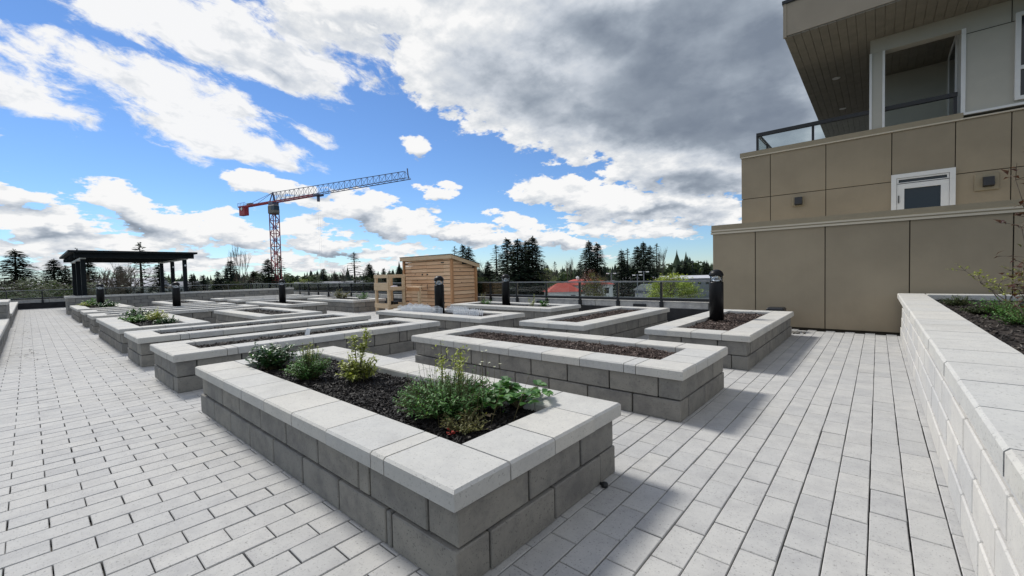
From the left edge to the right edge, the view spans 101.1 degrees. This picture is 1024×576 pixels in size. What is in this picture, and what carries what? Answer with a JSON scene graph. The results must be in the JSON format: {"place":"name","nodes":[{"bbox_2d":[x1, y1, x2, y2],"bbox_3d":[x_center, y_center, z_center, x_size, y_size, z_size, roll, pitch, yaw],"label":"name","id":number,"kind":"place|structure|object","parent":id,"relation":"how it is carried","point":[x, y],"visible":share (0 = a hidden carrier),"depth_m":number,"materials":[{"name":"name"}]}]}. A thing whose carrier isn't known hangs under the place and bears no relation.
{"place":"outdoors","nodes":[
{"label":"outdoors","id":0,"kind":"place"},
{"bbox_2d":[0,299,10,332],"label":"block pier","id":1,"kind":"structure","parent":0,"point":[4,309],"depth_m":11.50,"materials":[{"name":"grey concrete"}]},
{"bbox_2d":[0,302,17,355],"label":"seat wall","id":2,"kind":"structure","parent":0,"point":[13,308],"depth_m":10.55,"materials":[{"name":"grey concrete"}]},
{"bbox_2d":[90,278,169,293],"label":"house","id":3,"kind":"structure","parent":0,"point":[146,284],"depth_m":119.01,"materials":[{"name":"grey"}]},
{"bbox_2d":[64,288,293,314],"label":"garden wall","id":4,"kind":"structure","parent":0,"point":[142,299],"depth_m":20.98,"materials":[{"name":"grey concrete"}]},
{"bbox_2d":[0,0,824,281],"label":"sky","id":5,"kind":"structure","parent":0,"point":[615,125],"materials":[{"name":"blue"}]},
{"bbox_2d":[0,307,975,575],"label":"terrace floor","id":6,"kind":"structure","parent":0,"point":[810,453],"depth_m":2.68,"materials":[{"name":"grey concrete"}]},
{"bbox_2d":[11,298,127,309],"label":"parapet","id":7,"kind":"structure","parent":6,"relation":"on","point":[39,304],"depth_m":23.98,"materials":[{"name":"concrete"}]},
{"bbox_2d":[0,284,248,302],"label":"glass railing","id":8,"kind":"object","parent":7,"relation":"on","point":[42,300],"visible":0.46,"depth_m":24.42,"materials":[{"name":"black glass"}]},
{"bbox_2d":[70,303,133,322],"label":"raised planter","id":9,"kind":"object","parent":6,"relation":"on","point":[76,314],"visible":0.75,"depth_m":15.53,"materials":[{"name":"concrete"}]},
{"bbox_2d":[96,284,104,306],"bbox_3d":[-16.027,0.306,16.396,0.242,0.954,0.242,-1,2,5],"label":"bollard light","id":10,"kind":"object","parent":9,"relation":"on","point":[100,295],"visible":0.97,"depth_m":16.31,"materials":[{"name":"black metal"}]},
{"bbox_2d":[59,250,197,295],"bbox_3d":[-21.181,-0.370,23.191,7.800,2.895,4.750,0,3,41],"label":"pergola","id":11,"kind":"object","parent":6,"relation":"on","point":[78,260],"visible":0.77,"depth_m":21.64,"materials":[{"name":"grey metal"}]},
{"bbox_2d":[96,313,209,353],"bbox_3d":[-8.487,0.980,9.848,4.061,0.471,1.452,0,3,41],"label":"raised planter","id":12,"kind":"object","parent":6,"relation":"on","point":[112,330],"visible":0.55,"depth_m":8.95,"materials":[{"name":"concrete"}]},
{"bbox_2d":[118,314,147,322],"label":"leafy plant","id":13,"kind":"object","parent":12,"relation":"in","point":[134,320],"visible":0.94,"depth_m":9.72,"materials":[{"name":"green plant"}]},
{"bbox_2d":[121,305,157,319],"bbox_3d":[-9.173,0.614,10.396,0.789,0.385,0.736,0,3,41],"label":"leafy plant","id":14,"kind":"object","parent":12,"relation":"in","point":[132,312],"visible":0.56,"depth_m":10.29,"materials":[{"name":"green plant"}]},
{"bbox_2d":[144,309,170,321],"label":"leafy plant","id":15,"kind":"object","parent":12,"relation":"in","point":[152,317],"visible":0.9,"depth_m":9.89,"materials":[{"name":"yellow plant"}]},
{"bbox_2d":[154,315,179,324],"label":"leafy plant","id":16,"kind":"object","parent":12,"relation":"in","point":[172,320],"visible":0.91,"depth_m":9.08,"materials":[{"name":"green plant"}]},
{"bbox_2d":[80,302,235,327],"bbox_3d":[-12.319,0.897,14.897,1.452,0.471,4.052,0,3,41],"label":"raised planter","id":17,"kind":"object","parent":6,"relation":"on","point":[85,320],"visible":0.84,"depth_m":14.25,"materials":[{"name":"concrete"}]},
{"bbox_2d":[172,282,180,306],"bbox_3d":[-12.077,0.256,15.149,0.242,0.954,0.242,0,2,37],"label":"bollard light","id":18,"kind":"object","parent":17,"relation":"on","point":[176,298],"visible":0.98,"depth_m":15.06,"materials":[{"name":"black metal"}]},
{"bbox_2d":[87,304,258,332],"bbox_3d":[-10.469,0.909,13.290,1.452,0.470,4.052,0,3,41],"label":"raised planter","id":19,"kind":"object","parent":6,"relation":"on","point":[205,313],"visible":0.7,"depth_m":13.05,"materials":[{"name":"concrete"}]},
{"bbox_2d":[152,300,215,305],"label":"raised planter","id":20,"kind":"object","parent":6,"relation":"on","point":[166,303],"visible":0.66,"depth_m":17.99,"materials":[{"name":"concrete"}]},
{"bbox_2d":[124,313,370,366],"bbox_3d":[-5.105,0.941,8.632,1.462,0.471,4.051,0,3,41],"label":"raised planter","id":21,"kind":"object","parent":6,"relation":"on","point":[140,353],"visible":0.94,"depth_m":7.80,"materials":[{"name":"concrete"}]},
{"bbox_2d":[210,294,303,302],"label":"raised planter","id":22,"kind":"object","parent":6,"relation":"on","point":[218,300],"visible":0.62,"depth_m":21.07,"materials":[{"name":"concrete"}]},
{"bbox_2d":[214,307,321,323],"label":"raised planter","id":23,"kind":"object","parent":6,"relation":"on","point":[240,314],"visible":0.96,"depth_m":11.47,"materials":[{"name":"concrete"}]},
{"bbox_2d":[227,295,326,304],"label":"raised planter","id":24,"kind":"object","parent":6,"relation":"on","point":[244,301],"visible":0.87,"depth_m":19.81,"materials":[{"name":"concrete"}]},
{"bbox_2d":[246,300,327,313],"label":"raised planter","id":25,"kind":"object","parent":6,"relation":"on","point":[306,305],"visible":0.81,"depth_m":15.16,"materials":[{"name":"concrete"}]},
{"bbox_2d":[278,279,285,302],"bbox_3d":[-8.842,0.144,16.203,0.242,0.954,0.242,-1,2,16],"label":"bollard light","id":26,"kind":"object","parent":25,"relation":"on","point":[282,293],"visible":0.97,"depth_m":16.12,"materials":[{"name":"black metal"}]},
{"bbox_2d":[150,317,439,392],"bbox_3d":[-3.257,0.952,7.039,1.462,0.471,4.070,0,3,41],"label":"raised planter","id":27,"kind":"object","parent":6,"relation":"on","point":[176,363],"visible":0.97,"depth_m":6.33,"materials":[{"name":"concrete"}]},
{"bbox_2d":[307,297,385,312],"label":"raised planter","id":28,"kind":"object","parent":6,"relation":"on","point":[351,304],"visible":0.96,"depth_m":16.74,"materials":[{"name":"concrete"}]},
{"bbox_2d":[374,274,420,310],"bbox_3d":[-4.093,0.210,15.438,1.665,1.420,1.135,0,3,41],"label":"potting bench","id":29,"kind":"object","parent":6,"relation":"on","point":[388,288],"visible":0.84,"depth_m":15.27,"materials":[{"name":"brown wood"}]},
{"bbox_2d":[195,346,620,575],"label":"raised planter","id":30,"kind":"object","parent":6,"relation":"on","point":[430,496],"visible":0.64,"depth_m":2.38,"materials":[{"name":"concrete"}]},
{"bbox_2d":[244,341,296,369],"bbox_3d":[-2.489,0.698,4.386,0.484,0.294,0.511,0,3,41],"label":"leafy plant","id":31,"kind":"object","parent":30,"relation":"in","point":[273,359],"visible":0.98,"depth_m":4.33,"materials":[{"name":"green plant"}]},
{"bbox_2d":[280,342,332,379],"bbox_3d":[-1.897,0.676,3.893,0.442,0.344,0.442,-2,2,-21],"label":"herb plant","id":32,"kind":"object","parent":30,"relation":"in","point":[311,368],"visible":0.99,"depth_m":3.85,"materials":[{"name":"green plant"}]},
{"bbox_2d":[334,328,379,381],"bbox_3d":[-1.401,0.600,3.784,0.353,0.481,0.393,0,2,24],"label":"young shrub","id":33,"kind":"object","parent":30,"relation":"on","point":[354,373],"visible":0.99,"depth_m":3.76,"materials":[{"name":"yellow plant"}]},
{"bbox_2d":[392,340,529,425],"bbox_3d":[-0.360,0.622,2.861,0.868,0.466,0.737,-2,2,-8],"label":"herb clump","id":34,"kind":"object","parent":30,"relation":"on","point":[449,399],"visible":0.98,"depth_m":2.75,"materials":[{"name":"green plant"}]},
{"bbox_2d":[439,406,490,434],"bbox_3d":[-0.286,0.793,2.519,0.340,0.137,0.307,0,3,41],"label":"ground herb","id":35,"kind":"object","parent":30,"relation":"on","point":[467,425],"visible":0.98,"depth_m":2.49,"materials":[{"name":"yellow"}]},
{"bbox_2d":[464,379,520,410],"bbox_3d":[-0.118,0.748,2.871,0.430,0.187,0.408,0,3,41],"label":"strawberry plant","id":36,"kind":"object","parent":30,"relation":"on","point":[515,386],"visible":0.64,"depth_m":2.80,"materials":[{"name":"green plant"}]},
{"bbox_2d":[485,376,553,409],"bbox_3d":[0.040,0.744,2.900,0.453,0.184,0.473,0,3,41],"label":"strawberry plant","id":37,"kind":"object","parent":30,"relation":"on","point":[534,392],"visible":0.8,"depth_m":2.84,"materials":[{"name":"green plant"}]},
{"bbox_2d":[399,254,479,307],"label":"garden shed","id":38,"kind":"structure","parent":6,"relation":"on","point":[458,274],"depth_m":15.44,"materials":[{"name":"brown wood"}]},
{"bbox_2d":[376,308,524,331],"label":"raised planter","id":39,"kind":"object","parent":6,"relation":"on","point":[450,321],"visible":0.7,"depth_m":9.16,"materials":[{"name":"concrete"}]},
{"bbox_2d":[411,304,442,313],"bbox_3d":[-2.076,0.517,10.338,1.056,0.244,0.271,0,3,41],"label":"wire edging","id":40,"kind":"object","parent":39,"relation":"on","point":[420,308],"visible":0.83,"depth_m":10.28,"materials":[{"name":"silver metal"}]},
{"bbox_2d":[434,276,444,313],"bbox_3d":[-1.778,0.179,10.306,0.242,0.954,0.242,-2,2,-11],"label":"bollard light","id":41,"kind":"object","parent":39,"relation":"on","point":[439,292],"visible":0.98,"depth_m":10.21,"materials":[{"name":"black metal"}]},
{"bbox_2d":[453,308,482,315],"bbox_3d":[-1.018,0.547,9.485,0.744,0.193,0.199,-1,2,15],"label":"wire edging","id":42,"kind":"object","parent":39,"relation":"on","point":[474,312],"visible":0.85,"depth_m":9.47,"materials":[{"name":"silver metal"}]},
{"bbox_2d":[450,301,580,320],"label":"raised planter","id":43,"kind":"object","parent":6,"relation":"on","point":[537,310],"visible":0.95,"depth_m":11.21,"materials":[{"name":"concrete"}]},
{"bbox_2d":[501,274,509,304],"bbox_3d":[-0.183,0.067,12.493,0.242,0.954,0.242,-1,2,-3],"label":"bollard light","id":44,"kind":"object","parent":43,"relation":"on","point":[505,291],"visible":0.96,"depth_m":12.40,"materials":[{"name":"black metal"}]},
{"bbox_2d":[411,325,727,421],"bbox_3d":[0.476,0.917,5.503,3.953,0.471,1.452,0,3,41],"label":"raised planter","id":45,"kind":"object","parent":6,"relation":"on","point":[675,381],"visible":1,"depth_m":4.59,"materials":[{"name":"concrete"}]},
{"bbox_2d":[519,306,669,337],"bbox_3d":[1.901,0.771,8.798,1.382,0.471,3.802,0,3,41],"label":"raised planter","id":46,"kind":"object","parent":6,"relation":"on","point":[624,321],"visible":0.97,"depth_m":8.18,"materials":[{"name":"concrete"}]},
{"bbox_2d":[644,309,793,370],"bbox_3d":[3.802,0.774,7.379,1.433,0.471,3.792,0,3,41],"label":"raised planter","id":47,"kind":"object","parent":6,"relation":"on","point":[749,339],"visible":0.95,"depth_m":6.31,"materials":[{"name":"concrete"}]},
{"bbox_2d":[709,269,723,321],"bbox_3d":[3.692,0.142,7.606,0.242,0.954,0.242,-1,2,20],"label":"bollard light","id":48,"kind":"object","parent":47,"relation":"on","point":[716,298],"visible":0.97,"depth_m":7.52,"materials":[{"name":"black metal"}]},
{"bbox_2d":[568,275,612,296],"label":"house","id":49,"kind":"structure","parent":0,"point":[610,292],"depth_m":103.38,"materials":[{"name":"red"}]},
{"bbox_2d":[624,275,712,297],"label":"house","id":50,"kind":"structure","parent":0,"point":[704,286],"depth_m":152.26,"materials":[{"name":"grey"}]},
{"bbox_2d":[897,293,1023,575],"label":"garden wall","id":51,"kind":"structure","parent":0,"point":[967,369],"depth_m":2.11,"materials":[{"name":"concrete"}]},
{"bbox_2d":[940,295,974,306],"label":"ground cover","id":52,"kind":"object","parent":51,"relation":"on","point":[956,301],"visible":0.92,"depth_m":6.48,"materials":[{"name":"green plant"}]},
{"bbox_2d":[957,306,1003,314],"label":"ground cover","id":53,"kind":"object","parent":51,"relation":"on","point":[976,311],"visible":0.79,"depth_m":5.43,"materials":[{"name":"green plant"}]},
{"bbox_2d":[948,265,1022,304],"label":"young shrub","id":54,"kind":"object","parent":51,"relation":"on","point":[996,288],"visible":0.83,"depth_m":6.27,"materials":[{"name":"green plant"}]},
{"bbox_2d":[968,296,1023,315],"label":"ground cover","id":55,"kind":"object","parent":51,"relation":"on","point":[996,306],"visible":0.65,"depth_m":5.31,"materials":[{"name":"green plant"}]},
{"bbox_2d":[980,307,1023,325],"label":"ground cover","id":56,"kind":"object","parent":51,"relation":"on","point":[1014,318],"visible":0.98,"depth_m":4.47,"materials":[{"name":"green plant"}]},
{"bbox_2d":[992,244,1023,312],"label":"young shrub","id":57,"kind":"object","parent":51,"relation":"on","point":[1021,295],"visible":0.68,"depth_m":4.43,"materials":[{"name":"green plant"}]},
{"bbox_2d":[993,147,1023,307],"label":"red leaved shrub","id":58,"kind":"object","parent":51,"relation":"on","point":[1020,227],"visible":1,"depth_m":3.39,"materials":[{"name":"red plant"}]},
{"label":"parking lot","id":59,"kind":"structure","parent":0,"visible":0},
{"bbox_2d":[464,246,481,281],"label":"conifer tree","id":60,"kind":"object","parent":59,"relation":"on","point":[468,255],"visible":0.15,"depth_m":117.83,"materials":[{"name":"green plant"}]},
{"bbox_2d":[479,262,495,289],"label":"conifer tree","id":61,"kind":"object","parent":59,"relation":"on","point":[488,275],"visible":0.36,"depth_m":117.68,"materials":[{"name":"green plant"}]},
{"bbox_2d":[491,237,521,294],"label":"conifer tree","id":62,"kind":"object","parent":59,"relation":"on","point":[505,255],"visible":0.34,"depth_m":111.58,"materials":[{"name":"green plant"}]},
{"bbox_2d":[495,238,542,294],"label":"conifer tree","id":63,"kind":"object","parent":59,"relation":"on","point":[517,249],"visible":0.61,"depth_m":107.08,"materials":[{"name":"green plant"}]},
{"bbox_2d":[513,236,555,294],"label":"conifer tree","id":64,"kind":"object","parent":59,"relation":"on","point":[534,249],"visible":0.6,"depth_m":109.20,"materials":[{"name":"green plant"}]},
{"bbox_2d":[543,283,581,295],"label":"house","id":65,"kind":"structure","parent":59,"relation":"on","point":[563,289],"depth_m":97.66,"materials":[{"name":"red"}]},
{"bbox_2d":[577,240,601,278],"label":"conifer tree","id":66,"kind":"object","parent":59,"relation":"on","point":[588,250],"visible":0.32,"depth_m":129.56,"materials":[{"name":"green plant"}]},
{"bbox_2d":[581,269,608,295],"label":"broadleaf tree","id":67,"kind":"object","parent":59,"relation":"on","point":[588,278],"visible":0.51,"depth_m":92.19,"materials":[{"name":"green plant"}]},
{"bbox_2d":[582,272,615,295],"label":"broadleaf tree","id":68,"kind":"object","parent":59,"relation":"on","point":[593,288],"visible":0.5,"depth_m":89.56,"materials":[{"name":"green plant"}]},
{"bbox_2d":[586,243,614,292],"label":"conifer tree","id":69,"kind":"object","parent":59,"relation":"on","point":[598,269],"visible":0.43,"depth_m":127.60,"materials":[{"name":"green plant"}]},
{"bbox_2d":[623,246,645,296],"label":"conifer tree","id":70,"kind":"object","parent":59,"relation":"on","point":[634,267],"visible":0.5,"depth_m":137.65,"materials":[{"name":"green plant"}]},
{"bbox_2d":[625,242,658,296],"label":"conifer tree","id":71,"kind":"object","parent":59,"relation":"on","point":[644,263],"visible":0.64,"depth_m":135.45,"materials":[{"name":"green plant"}]},
{"bbox_2d":[646,245,661,279],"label":"conifer tree","id":72,"kind":"object","parent":59,"relation":"on","point":[654,260],"visible":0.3,"depth_m":139.53,"materials":[{"name":"green plant"}]},
{"bbox_2d":[633,283,675,297],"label":"house","id":73,"kind":"structure","parent":59,"relation":"on","point":[641,289],"depth_m":128.27,"materials":[{"name":"grey"}]},
{"bbox_2d":[643,272,708,297],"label":"broadleaf tree","id":74,"kind":"object","parent":59,"relation":"on","point":[686,290],"visible":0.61,"depth_m":78.56,"materials":[{"name":"green plant"}]},
{"bbox_3d":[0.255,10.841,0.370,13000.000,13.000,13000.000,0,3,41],"label":"ground","id":75,"kind":"structure","parent":0,"visible":0},
{"bbox_2d":[0,249,59,298],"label":"conifer tree","id":76,"kind":"object","parent":75,"relation":"on","point":[15,264],"visible":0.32,"depth_m":94.64,"materials":[{"name":"green plant"}]},
{"bbox_2d":[0,277,67,298],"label":"broadleaf tree","id":77,"kind":"object","parent":75,"relation":"on","point":[22,283],"visible":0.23,"depth_m":80.19,"materials":[{"name":"green plant"}]},
{"bbox_2d":[7,282,70,298],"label":"broadleaf tree","id":78,"kind":"object","parent":75,"relation":"on","point":[14,297],"visible":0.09,"depth_m":74.41,"materials":[{"name":"green plant"}]},
{"bbox_2d":[33,259,72,290],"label":"conifer tree","id":79,"kind":"object","parent":75,"relation":"on","point":[54,270],"visible":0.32,"depth_m":109.63,"materials":[{"name":"green plant"}]},
{"bbox_2d":[55,265,71,288],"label":"conifer tree","id":80,"kind":"object","parent":75,"relation":"on","point":[66,267],"visible":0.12,"depth_m":111.94,"materials":[{"name":"green plant"}]},
{"bbox_2d":[15,279,117,299],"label":"broadleaf tree","id":81,"kind":"object","parent":75,"relation":"on","point":[57,292],"visible":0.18,"depth_m":69.18,"materials":[{"name":"green plant"}]},
{"bbox_2d":[67,263,108,295],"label":"conifer tree","id":82,"kind":"object","parent":75,"relation":"on","point":[89,266],"visible":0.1,"depth_m":95.32,"materials":[{"name":"green plant"}]},
{"bbox_2d":[56,282,135,295],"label":"broadleaf tree","id":83,"kind":"object","parent":75,"relation":"on","point":[95,284],"visible":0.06,"depth_m":76.53,"materials":[{"name":"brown plant"}]},
{"bbox_2d":[70,265,147,293],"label":"bare tree","id":84,"kind":"object","parent":75,"relation":"on","point":[88,279],"visible":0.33,"depth_m":89.79,"materials":[{"name":"brown plant"}]},
{"bbox_2d":[99,263,136,294],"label":"bare tree","id":85,"kind":"object","parent":75,"relation":"on","point":[112,276],"visible":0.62,"depth_m":90.73,"materials":[{"name":"brown plant"}]},
{"bbox_2d":[107,264,152,294],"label":"bare tree","id":86,"kind":"object","parent":75,"relation":"on","point":[123,279],"visible":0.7,"depth_m":88.53,"materials":[{"name":"brown plant"}]},
{"bbox_2d":[121,242,157,292],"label":"conifer tree","id":87,"kind":"object","parent":75,"relation":"on","point":[142,287],"visible":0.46,"depth_m":85.10,"materials":[{"name":"green plant"}]},
{"bbox_2d":[146,264,170,292],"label":"conifer tree","id":88,"kind":"object","parent":75,"relation":"on","point":[157,268],"visible":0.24,"depth_m":104.57,"materials":[{"name":"green plant"}]},
{"bbox_2d":[183,274,203,291],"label":"conifer tree","id":89,"kind":"object","parent":75,"relation":"on","point":[191,288],"visible":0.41,"depth_m":149.74,"materials":[{"name":"green plant"}]},
{"bbox_2d":[197,275,212,290],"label":"conifer tree","id":90,"kind":"object","parent":75,"relation":"on","point":[203,286],"visible":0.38,"depth_m":159.76,"materials":[{"name":"green plant"}]},
{"bbox_2d":[209,271,225,290],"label":"conifer tree","id":91,"kind":"object","parent":75,"relation":"on","point":[218,275],"visible":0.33,"depth_m":149.41,"materials":[{"name":"green plant"}]},
{"bbox_2d":[216,260,247,289],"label":"conifer tree","id":92,"kind":"object","parent":75,"relation":"on","point":[229,268],"visible":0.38,"depth_m":149.18,"materials":[{"name":"green plant"}]},
{"bbox_2d":[227,242,251,283],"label":"bare tree","id":93,"kind":"object","parent":75,"relation":"on","point":[235,263],"visible":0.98,"depth_m":139.79,"materials":[{"name":"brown plant"}]},
{"bbox_2d":[245,271,259,288],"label":"conifer tree","id":94,"kind":"object","parent":75,"relation":"on","point":[251,275],"visible":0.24,"depth_m":149.50,"materials":[{"name":"green plant"}]},
{"bbox_2d":[252,259,279,283],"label":"conifer tree","id":95,"kind":"object","parent":75,"relation":"on","point":[267,269],"visible":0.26,"depth_m":119.79,"materials":[{"name":"green plant"}]},
{"bbox_2d":[271,255,287,282],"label":"conifer tree","id":96,"kind":"object","parent":75,"relation":"on","point":[279,268],"visible":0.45,"depth_m":122.09,"materials":[{"name":"green plant"}]},
{"bbox_2d":[237,168,410,279],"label":"tower crane","id":97,"kind":"object","parent":75,"relation":"on","point":[273,208],"visible":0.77,"depth_m":133.18,"materials":[{"name":"red metal"}]},
{"bbox_2d":[346,252,363,282],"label":"conifer tree","id":98,"kind":"object","parent":75,"relation":"on","point":[354,265],"visible":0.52,"depth_m":120.00,"materials":[{"name":"green plant"}]},
{"bbox_2d":[0,251,712,289],"bbox_3d":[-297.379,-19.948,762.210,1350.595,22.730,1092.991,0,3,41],"label":"wood","id":99,"kind":"object","parent":75,"relation":"on","point":[677,261],"visible":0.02,"depth_m":248.67,"materials":[{"name":"green plant"}]},
{"bbox_2d":[360,264,378,282],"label":"conifer tree","id":100,"kind":"object","parent":75,"relation":"on","point":[369,273],"visible":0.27,"depth_m":117.63,"materials":[{"name":"green plant"}]},
{"bbox_2d":[612,249,631,296],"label":"conifer tree","id":101,"kind":"object","parent":75,"relation":"on","point":[622,263],"visible":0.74,"depth_m":139.65,"materials":[{"name":"green plant"}]},
{"bbox_3d":[-11.107,6.234,8.301,45.600,9.200,25.450,0,3,41],"label":"podium","id":102,"kind":"object","parent":75,"relation":"on","visible":0},
{"bbox_2d":[294,292,708,321],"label":"parapet","id":103,"kind":"structure","parent":102,"relation":"on","point":[680,309],"depth_m":12.39,"materials":[{"name":"concrete"}]},
{"bbox_2d":[250,280,709,309],"bbox_3d":[-7.451,0.119,21.235,32.930,0.766,0.125,0,3,41],"label":"glass railing","id":104,"kind":"object","parent":103,"relation":"on","point":[487,289],"visible":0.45,"depth_m":15.38,"materials":[{"name":"clear glass"}]},
{"bbox_2d":[711,0,1023,335],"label":"apartment building","id":105,"kind":"structure","parent":102,"relation":"on","point":[856,225],"depth_m":8.82,"materials":[{"name":"grey"}]},
{"bbox_2d":[756,92,957,150],"bbox_3d":[8.896,-3.801,11.129,3.629,0.576,3.540,0,3,41],"label":"balcony railing","id":106,"kind":"object","parent":105,"relation":"on","point":[954,95],"visible":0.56,"depth_m":9.74,"materials":[{"name":"black metal"}]},
{"bbox_2d":[891,167,955,209],"bbox_3d":[8.681,-1.759,8.915,0.975,1.400,0.070,0,3,41],"label":"door","id":107,"kind":"structure","parent":105,"relation":"in","point":[931,188],"depth_m":8.88,"materials":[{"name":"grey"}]},
{"bbox_2d":[948,35,957,114],"bbox_3d":[9.920,-4.317,9.482,0.040,2.260,1.260,0,3,41],"label":"balcony door","id":108,"kind":"structure","parent":105,"relation":"in","point":[953,54],"depth_m":9.43,"materials":[{"name":"grey"}]},
{"bbox_2d":[1014,11,1023,100],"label":"window","id":109,"kind":"structure","parent":105,"relation":"in","point":[1019,16],"depth_m":7.96,"materials":[{"name":"grey"}]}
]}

